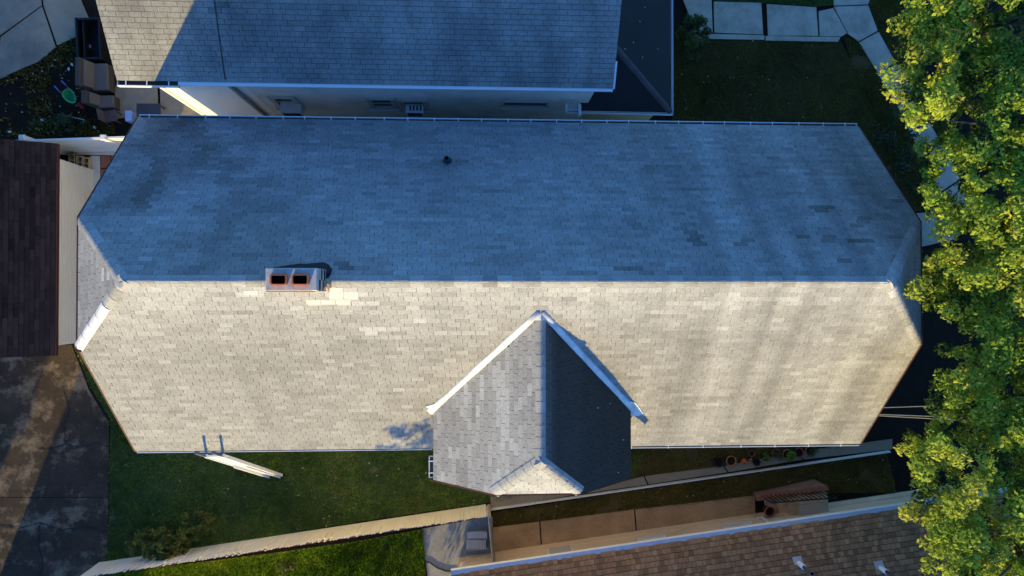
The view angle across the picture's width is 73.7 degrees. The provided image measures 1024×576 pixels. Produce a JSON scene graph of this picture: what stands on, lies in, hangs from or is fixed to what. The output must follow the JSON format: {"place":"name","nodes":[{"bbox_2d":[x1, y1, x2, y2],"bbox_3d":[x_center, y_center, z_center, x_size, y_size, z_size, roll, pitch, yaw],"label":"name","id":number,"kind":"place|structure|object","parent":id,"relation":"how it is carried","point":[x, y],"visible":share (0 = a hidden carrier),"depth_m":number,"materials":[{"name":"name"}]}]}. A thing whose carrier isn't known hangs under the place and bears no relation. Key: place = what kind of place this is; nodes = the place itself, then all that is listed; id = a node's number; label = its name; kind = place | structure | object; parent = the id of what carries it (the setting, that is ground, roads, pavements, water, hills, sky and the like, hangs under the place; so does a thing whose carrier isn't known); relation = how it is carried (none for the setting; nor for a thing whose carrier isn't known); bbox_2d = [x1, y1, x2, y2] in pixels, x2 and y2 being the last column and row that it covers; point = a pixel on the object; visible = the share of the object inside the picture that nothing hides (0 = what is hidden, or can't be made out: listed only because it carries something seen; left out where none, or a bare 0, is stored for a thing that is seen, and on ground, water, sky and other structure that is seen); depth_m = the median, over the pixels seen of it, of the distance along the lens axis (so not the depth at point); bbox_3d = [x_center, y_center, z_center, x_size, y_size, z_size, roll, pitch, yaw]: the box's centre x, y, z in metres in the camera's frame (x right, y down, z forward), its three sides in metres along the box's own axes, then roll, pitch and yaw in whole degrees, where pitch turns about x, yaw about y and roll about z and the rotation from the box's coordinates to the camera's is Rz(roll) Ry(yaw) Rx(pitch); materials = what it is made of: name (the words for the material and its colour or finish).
{"place":"outdoors","nodes":[
{"label":"outdoors","id":0,"kind":"place"},
{"bbox_2d":[0,0,88,78],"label":"yard pavement","id":1,"kind":"structure","parent":0,"point":[28,40],"depth_m":22.33,"materials":[{"name":"concrete"}]},
{"bbox_2d":[0,344,109,575],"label":"driveway","id":2,"kind":"structure","parent":0,"point":[54,463],"depth_m":22.23,"materials":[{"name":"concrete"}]},
{"bbox_2d":[60,151,115,188],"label":"court paving","id":3,"kind":"structure","parent":0,"point":[96,168],"depth_m":22.39,"materials":[{"name":"concrete"}]},
{"bbox_2d":[83,157,91,168],"bbox_3d":[-13.867,-4.058,22.308,0.200,0.200,0.400,0,89,-3],"label":"cinder block","id":4,"kind":"object","parent":3,"relation":"on","point":[87,162],"depth_m":22.25,"materials":[{"name":"concrete"}]},
{"bbox_2d":[100,156,112,176],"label":"brick paving","id":5,"kind":"structure","parent":0,"point":[105,161],"depth_m":22.39,"materials":[{"name":"brick"}]},
{"bbox_2d":[99,529,425,575],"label":"lawn","id":6,"kind":"structure","parent":0,"point":[374,559],"depth_m":22.67,"materials":[{"name":"green plant"}]},
{"bbox_2d":[275,557,296,575],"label":"shrub","id":7,"kind":"object","parent":6,"relation":"on","point":[287,568],"visible":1,"depth_m":22.33,"materials":[{"name":"green plant"}]},
{"bbox_2d":[74,348,644,561],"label":"lawn","id":8,"kind":"structure","parent":0,"point":[373,469],"depth_m":22.55,"materials":[{"name":"green plant"}]},
{"bbox_2d":[124,525,192,560],"bbox_3d":[-11.320,8.182,21.894,2.019,1.128,1.161,0,89,-3],"label":"shrub","id":9,"kind":"object","parent":8,"relation":"on","point":[161,547],"visible":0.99,"depth_m":21.73,"materials":[{"name":"green plant"}]},
{"bbox_2d":[179,510,218,542],"bbox_3d":[-10.097,7.655,21.999,1.168,1.044,1.066,0,89,-3],"label":"shrub","id":10,"kind":"object","parent":8,"relation":"on","point":[202,525],"visible":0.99,"depth_m":21.96,"materials":[{"name":"green plant"}]},
{"bbox_2d":[194,451,283,477],"bbox_3d":[-7.748,5.171,19.832,0.537,5.570,2.158,-4,90,-3],"label":"extension ladder","id":11,"kind":"object","parent":8,"relation":"on","point":[240,464],"visible":1,"depth_m":19.44,"materials":[{"name":"white metal"}]},
{"bbox_2d":[77,356,474,542],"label":"fallen leaves","id":12,"kind":"object","parent":8,"relation":"on","point":[275,477],"visible":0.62,"depth_m":22.55,"materials":[{"name":"beige plant"}]},
{"bbox_2d":[96,0,672,120],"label":"stucco house","id":13,"kind":"structure","parent":0,"point":[532,59],"depth_m":17.31,"materials":[{"name":"concrete"}]},
{"bbox_2d":[267,96,304,110],"bbox_3d":[-6.398,-5.226,19.320,0.840,1.010,0.145,0,89,-3],"label":"window","id":14,"kind":"structure","parent":13,"relation":"in","point":[276,100],"depth_m":19.12,"materials":[{"name":"white glass"}]},
{"bbox_2d":[280,102,303,115],"bbox_3d":[-6.301,-5.134,19.597,0.574,0.380,0.334,0,89,-3],"label":"air conditioner","id":15,"kind":"object","parent":13,"relation":"attached to","point":[290,109],"visible":0.93,"depth_m":19.41,"materials":[{"name":"beige metal"}]},
{"bbox_2d":[366,97,399,111],"bbox_3d":[-3.694,-5.225,19.464,0.878,0.987,0.145,0,89,-3],"label":"window","id":16,"kind":"structure","parent":13,"relation":"in","point":[376,104],"depth_m":19.62,"materials":[{"name":"white glass"}]},
{"bbox_2d":[398,99,430,113],"bbox_3d":[-2.816,-5.223,19.626,0.897,0.998,0.145,0,89,-3],"label":"window","id":17,"kind":"structure","parent":13,"relation":"in","point":[402,102],"depth_m":19.52,"materials":[{"name":"white glass"}]},
{"bbox_2d":[406,105,423,115],"bbox_3d":[-2.819,-5.167,19.852,0.495,0.390,0.262,0,89,-3],"label":"air conditioner","id":18,"kind":"object","parent":13,"relation":"attached to","point":[414,110],"visible":0.98,"depth_m":19.67,"materials":[{"name":"white metal"}]},
{"bbox_2d":[500,100,549,110],"bbox_3d":[0.390,-5.224,19.541,1.422,0.592,0.145,0,89,-3],"label":"window","id":19,"kind":"structure","parent":13,"relation":"in","point":[508,105],"depth_m":19.73,"materials":[{"name":"white glass"}]},
{"bbox_2d":[422,516,492,575],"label":"patio","id":20,"kind":"structure","parent":0,"point":[445,546],"depth_m":22.80,"materials":[{"name":"concrete"}]},
{"bbox_2d":[425,561,450,571],"bbox_3d":[-2.398,9.317,22.748,1.083,0.043,0.138,20,88,-2],"label":"garden hose","id":21,"kind":"object","parent":20,"relation":"on","point":[437,567],"visible":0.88,"depth_m":22.73,"materials":[{"name":"black plastic"}]},
{"bbox_2d":[465,529,487,550],"bbox_3d":[-1.179,8.346,22.678,0.737,0.400,0.646,0,89,-3],"label":"slatted bench","id":22,"kind":"object","parent":20,"relation":"on","point":[476,536],"visible":1,"depth_m":22.48,"materials":[{"name":"grey wood"}]},
{"bbox_2d":[487,504,494,562],"bbox_3d":[-0.672,8.043,22.285,0.102,1.260,1.608,-5,90,-3],"label":"board fence","id":23,"kind":"object","parent":20,"relation":"on","point":[490,532],"visible":0.9,"depth_m":21.86,"materials":[{"name":"grey wood"}]},
{"bbox_2d":[0,0,1023,575],"bbox_3d":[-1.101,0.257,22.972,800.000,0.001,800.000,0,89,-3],"label":"ground","id":24,"kind":"structure","parent":0,"point":[912,388],"depth_m":23.60,"materials":[{"name":"soil"}]},
{"bbox_2d":[0,139,93,357],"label":"garage","id":25,"kind":"structure","parent":24,"relation":"on","point":[45,191],"depth_m":20.00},
{"bbox_2d":[0,46,110,135],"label":"fallen leaves","id":26,"kind":"object","parent":24,"relation":"on","point":[42,95],"visible":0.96,"depth_m":22.30,"materials":[{"name":"beige plant"}]},
{"bbox_2d":[0,37,116,137],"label":"weeds","id":27,"kind":"object","parent":24,"relation":"on","point":[44,79],"visible":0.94,"depth_m":22.33,"materials":[{"name":"green plant"}]},
{"bbox_2d":[31,103,88,135],"bbox_3d":[-14.721,-5.405,22.157,1.710,0.621,0.946,14,89,-3],"label":"shrub","id":28,"kind":"object","parent":24,"relation":"on","point":[58,119],"visible":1,"depth_m":22.06,"materials":[{"name":"green plant"}]},
{"bbox_2d":[54,80,84,108],"bbox_3d":[-14.270,-6.213,22.140,0.364,0.545,0.910,-38,91,-3],"label":"wheelbarrow","id":29,"kind":"object","parent":24,"relation":"on","point":[68,95],"visible":1,"depth_m":22.02,"materials":[{"name":"green plastic"}]},
{"bbox_2d":[18,135,124,152],"bbox_3d":[-14.011,-4.519,21.461,5.166,1.890,0.220,-2,89,-3],"label":"vinyl fence","id":30,"kind":"object","parent":24,"relation":"on","point":[103,143],"visible":0.52,"depth_m":21.19,"materials":[{"name":"white paint"}]},
{"bbox_2d":[65,151,78,158],"bbox_3d":[-14.325,-4.383,22.273,0.347,0.347,0.370,-13,90,-3],"label":"shrub","id":31,"kind":"object","parent":24,"relation":"on","point":[71,154],"visible":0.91,"depth_m":22.20,"materials":[{"name":"green plant"}]},
{"bbox_2d":[68,154,77,163],"bbox_3d":[-14.312,-4.158,22.288,0.200,0.200,0.400,0,89,-3],"label":"cinder block","id":32,"kind":"object","parent":24,"relation":"on","point":[72,160],"depth_m":22.20,"materials":[{"name":"concrete"}]},
{"bbox_2d":[76,156,84,165],"bbox_3d":[-14.069,-4.098,22.299,0.200,0.200,0.400,0,89,-3],"label":"cinder block","id":33,"kind":"object","parent":24,"relation":"on","point":[79,160],"depth_m":22.20,"materials":[{"name":"concrete"}]},
{"bbox_2d":[75,17,109,64],"bbox_3d":[-13.649,-8.027,22.213,0.776,0.500,1.378,-3,89,-3],"label":"storage bin","id":34,"kind":"object","parent":24,"relation":"on","point":[92,33],"visible":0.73,"depth_m":22.14,"materials":[{"name":"black plastic"}]},
{"bbox_2d":[75,57,114,93],"bbox_3d":[-13.413,-6.823,21.993,0.784,0.945,0.914,0,89,-3],"label":"patio loveseat","id":35,"kind":"object","parent":24,"relation":"on","point":[94,78],"visible":0.99,"depth_m":22.00,"materials":[{"name":"beige wicker"}]},
{"bbox_2d":[81,90,119,110],"bbox_3d":[-13.234,-6.028,21.993,0.768,0.945,0.439,0,89,-3],"label":"patio chair","id":36,"kind":"object","parent":24,"relation":"on","point":[103,103],"visible":0.99,"depth_m":22.00,"materials":[{"name":"beige wicker"}]},
{"bbox_2d":[96,108,121,123],"bbox_3d":[-12.981,-5.561,22.060,0.403,0.805,0.377,-10,90,-3],"label":"garden chair","id":37,"kind":"object","parent":24,"relation":"on","point":[109,116],"visible":1,"depth_m":22.06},
{"bbox_2d":[114,84,199,118],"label":"side walk","id":38,"kind":"structure","parent":24,"relation":"on","point":[129,97],"depth_m":22.49,"materials":[{"name":"concrete"}]},
{"bbox_2d":[125,110,136,123],"bbox_3d":[-12.439,-5.581,22.304,0.231,0.360,0.366,0,89,-3],"label":"cooler box","id":39,"kind":"object","parent":38,"relation":"on","point":[130,116],"visible":0.93,"depth_m":22.13,"materials":[{"name":"white plastic"}]},
{"bbox_2d":[136,103,165,116],"bbox_3d":[-11.764,-5.750,22.298,0.750,0.460,0.420,0,89,-3],"label":"side table","id":40,"kind":"object","parent":38,"relation":"on","point":[146,108],"visible":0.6,"depth_m":22.07,"materials":[{"name":"grey"}]},
{"bbox_2d":[81,504,487,575],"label":"picket fence","id":41,"kind":"object","parent":24,"relation":"on","point":[303,538],"visible":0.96,"depth_m":21.87,"materials":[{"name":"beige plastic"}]},
{"bbox_2d":[75,114,922,496],"bbox_3d":[-0.148,0.164,18.221,19.253,9.585,9.302,0,89,-3],"label":"bungalow","id":42,"kind":"object","parent":24,"relation":"on","point":[495,306],"visible":1,"depth_m":15.70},
{"bbox_2d":[884,405,957,407],"bbox_3d":[11.499,3.103,17.938,3.401,0.822,0.023,-3,90,-3],"label":"overhead wire","id":43,"kind":"object","parent":42,"relation":"attached to","point":[908,406],"visible":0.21,"depth_m":18.16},
{"bbox_2d":[880,414,1023,421],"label":"overhead wire","id":44,"kind":"object","parent":42,"relation":"attached to","point":[913,415],"visible":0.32,"depth_m":18.29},
{"bbox_2d":[493,496,755,551],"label":"aggregate walk","id":45,"kind":"structure","parent":24,"relation":"on","point":[516,536],"depth_m":23.07,"materials":[{"name":"tan concrete"}]},
{"bbox_2d":[491,450,890,510],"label":"kerb","id":46,"kind":"structure","parent":24,"relation":"on","point":[705,477],"depth_m":23.16,"materials":[{"name":"concrete"}]},
{"bbox_2d":[451,485,1023,575],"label":"tan house","id":47,"kind":"structure","parent":24,"relation":"on","point":[872,536],"depth_m":20.25,"materials":[{"name":"brown"}]},
{"bbox_2d":[458,553,511,567],"bbox_3d":[-0.900,9.050,22.653,1.838,0.440,0.326,-7,90,-3],"label":"cellar hatch","id":48,"kind":"object","parent":47,"relation":"attached to","point":[462,561],"visible":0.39,"depth_m":22.46,"materials":[{"name":"beige paint"}]},
{"bbox_2d":[549,545,570,553],"bbox_3d":[1.598,8.602,22.007,0.704,2.000,0.040,-7,90,-3],"label":"door","id":49,"kind":"structure","parent":47,"relation":"in","point":[564,548],"depth_m":22.41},
{"bbox_2d":[636,533,666,540],"bbox_3d":[4.602,8.160,21.827,1.003,1.062,0.145,-7,90,-3],"label":"window","id":50,"kind":"structure","parent":47,"relation":"in","point":[663,535],"depth_m":22.31,"materials":[{"name":"glass"}]},
{"bbox_2d":[722,521,751,528],"bbox_3d":[7.424,7.802,21.966,0.988,1.062,0.145,-7,90,-3],"label":"window","id":51,"kind":"structure","parent":47,"relation":"in","point":[745,523],"depth_m":22.44,"materials":[{"name":"glass"}]},
{"bbox_2d":[753,479,836,515],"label":"entrance steps","id":52,"kind":"structure","parent":24,"relation":"on","point":[807,497],"depth_m":22.77,"materials":[{"name":"concrete"}]},
{"bbox_2d":[763,505,774,516],"bbox_3d":[8.629,7.496,23.017,0.360,0.340,0.360,0,89,-3],"label":"planter","id":53,"kind":"object","parent":52,"relation":"on","point":[769,511],"visible":1,"depth_m":22.90,"materials":[{"name":"red ceramic"}]},
{"bbox_2d":[917,212,957,246],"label":"porch walk","id":54,"kind":"structure","parent":24,"relation":"on","point":[927,227],"depth_m":23.71,"materials":[{"name":"concrete"}]},
{"bbox_2d":[874,0,1023,294],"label":"maple tree","id":55,"kind":"object","parent":24,"relation":"on","point":[1004,90],"visible":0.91,"depth_m":14.84,"materials":[{"name":"green plant"}]},
{"bbox_2d":[893,201,1023,575],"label":"maple tree","id":56,"kind":"object","parent":24,"relation":"on","point":[974,397],"visible":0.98,"depth_m":14.79,"materials":[{"name":"green plant"}]},
{"bbox_2d":[490,439,892,507],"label":"side path","id":57,"kind":"structure","parent":0,"point":[880,445],"depth_m":23.23,"materials":[{"name":"concrete"}]},
{"bbox_2d":[752,458,760,465],"bbox_3d":[8.303,5.915,23.259,0.254,0.200,0.254,0,89,-3],"label":"flower pot","id":58,"kind":"object","parent":57,"relation":"on","point":[756,462],"visible":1,"depth_m":23.19,"materials":[{"name":"black ceramic"}]},
{"bbox_2d":[493,453,895,527],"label":"lawn","id":59,"kind":"structure","parent":0,"point":[615,502],"depth_m":23.29,"materials":[{"name":"green plant"}]},
{"bbox_2d":[631,442,869,478],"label":"lawn","id":60,"kind":"structure","parent":0,"point":[692,454],"depth_m":23.24,"materials":[{"name":"green plant"}]},
{"bbox_2d":[714,457,723,466],"bbox_3d":[6.986,5.887,23.167,0.339,0.260,0.339,0,89,-3],"label":"flower pot","id":61,"kind":"object","parent":60,"relation":"on","point":[718,461],"visible":1,"depth_m":23.08,"materials":[{"name":"black ceramic"}]},
{"bbox_2d":[725,456,736,466],"bbox_3d":[7.398,5.845,23.177,0.360,0.280,0.360,0,89,-3],"label":"flower pot","id":62,"kind":"object","parent":60,"relation":"on","point":[731,461],"visible":1,"depth_m":23.08,"materials":[{"name":"ceramic"}]},
{"bbox_2d":[740,458,751,463],"bbox_3d":[7.937,5.856,23.214,0.392,0.258,0.199,-35,91,-3],"label":"watering can","id":63,"kind":"object","parent":60,"relation":"on","point":[743,460],"visible":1,"depth_m":23.16,"materials":[{"name":"orange plastic"}]},
{"bbox_2d":[747,450,754,456],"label":"flower pot","id":64,"kind":"object","parent":60,"relation":"on","point":[751,453],"visible":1,"depth_m":23.19,"materials":[{"name":"brown ceramic"}]},
{"bbox_2d":[761,452,771,460],"bbox_3d":[8.607,5.707,23.120,0.304,0.512,0.340,0,89,-3],"label":"flower pot","id":65,"kind":"object","parent":60,"relation":"on","point":[765,456],"visible":1,"depth_m":23.12,"materials":[{"name":"green plastic"}]},
{"bbox_2d":[770,449,783,459],"bbox_3d":[8.976,5.640,23.116,0.433,0.557,0.313,33,88,-2],"label":"flower pot","id":66,"kind":"object","parent":60,"relation":"on","point":[775,453],"visible":1,"depth_m":23.13,"materials":[{"name":"red plastic"}]},
{"bbox_2d":[781,449,795,461],"bbox_3d":[9.368,5.659,23.120,0.451,0.586,0.390,0,89,-3],"label":"flower pot","id":67,"kind":"object","parent":60,"relation":"on","point":[788,455],"visible":1,"depth_m":23.00,"materials":[{"name":"ceramic"}]},
{"bbox_2d":[793,448,803,457],"bbox_3d":[9.748,5.595,23.302,0.339,0.260,0.339,0,89,-3],"label":"flower pot","id":68,"kind":"object","parent":60,"relation":"on","point":[799,452],"visible":0.93,"depth_m":23.21,"materials":[{"name":"brown ceramic"}]},
{"bbox_2d":[804,446,819,457],"bbox_3d":[10.153,5.539,23.170,0.425,0.564,0.380,0,89,-3],"label":"flower pot","id":69,"kind":"object","parent":60,"relation":"on","point":[810,451],"visible":0.99,"depth_m":23.09,"materials":[{"name":"ceramic"}]},
{"bbox_2d":[683,0,846,41],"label":"entrance path","id":70,"kind":"structure","parent":0,"point":[733,20],"depth_m":23.50,"materials":[{"name":"concrete"}]},
{"bbox_2d":[713,0,833,6],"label":"lawn","id":71,"kind":"structure","parent":0,"point":[808,1],"depth_m":23.60,"materials":[{"name":"green plant"}]},
{"bbox_2d":[672,32,921,210],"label":"lawn","id":72,"kind":"structure","parent":0,"point":[780,116],"depth_m":23.54,"materials":[{"name":"green plant"}]},
{"bbox_2d":[675,13,711,67],"bbox_3d":[6.092,-8.334,22.802,1.173,1.347,1.583,-20,90,-3],"label":"shrub","id":73,"kind":"object","parent":72,"relation":"on","point":[699,22],"visible":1,"depth_m":22.61,"materials":[{"name":"green plant"}]},
{"bbox_2d":[681,40,878,124],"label":"fallen leaves","id":74,"kind":"object","parent":72,"relation":"on","point":[754,85],"visible":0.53,"depth_m":23.43,"materials":[{"name":"beige plant"}]},
{"bbox_2d":[870,119,898,146],"bbox_3d":[12.695,-5.242,23.301,1.000,0.911,0.990,0,89,-3],"label":"shrub","id":75,"kind":"object","parent":72,"relation":"on","point":[876,137],"visible":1,"depth_m":23.15,"materials":[{"name":"green plant"}]},
{"bbox_2d":[880,131,923,193],"bbox_3d":[13.320,-4.226,23.260,1.690,1.037,2.184,0,89,-3],"label":"shrub","id":76,"kind":"object","parent":72,"relation":"on","point":[903,167],"visible":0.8,"depth_m":23.11,"materials":[{"name":"green plant"}]},
{"bbox_2d":[843,37,938,210],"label":"grass","id":77,"kind":"structure","parent":0,"point":[858,61],"depth_m":23.71,"materials":[{"name":"green plant"}]},
{"bbox_2d":[833,0,967,220],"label":"front pavement","id":78,"kind":"structure","parent":0,"point":[858,22],"depth_m":23.68,"materials":[{"name":"concrete"}]},
{"bbox_2d":[869,0,958,153],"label":"lawn","id":79,"kind":"structure","parent":0,"point":[886,36],"depth_m":23.75,"materials":[{"name":"green plant"}]},
{"bbox_2d":[879,415,972,421],"bbox_3d":[11.525,3.497,18.085,3.323,1.121,0.023,1,89,-3],"label":"overhead wire","id":80,"kind":"object","parent":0,"point":[912,417],"visible":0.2,"depth_m":18.36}
]}

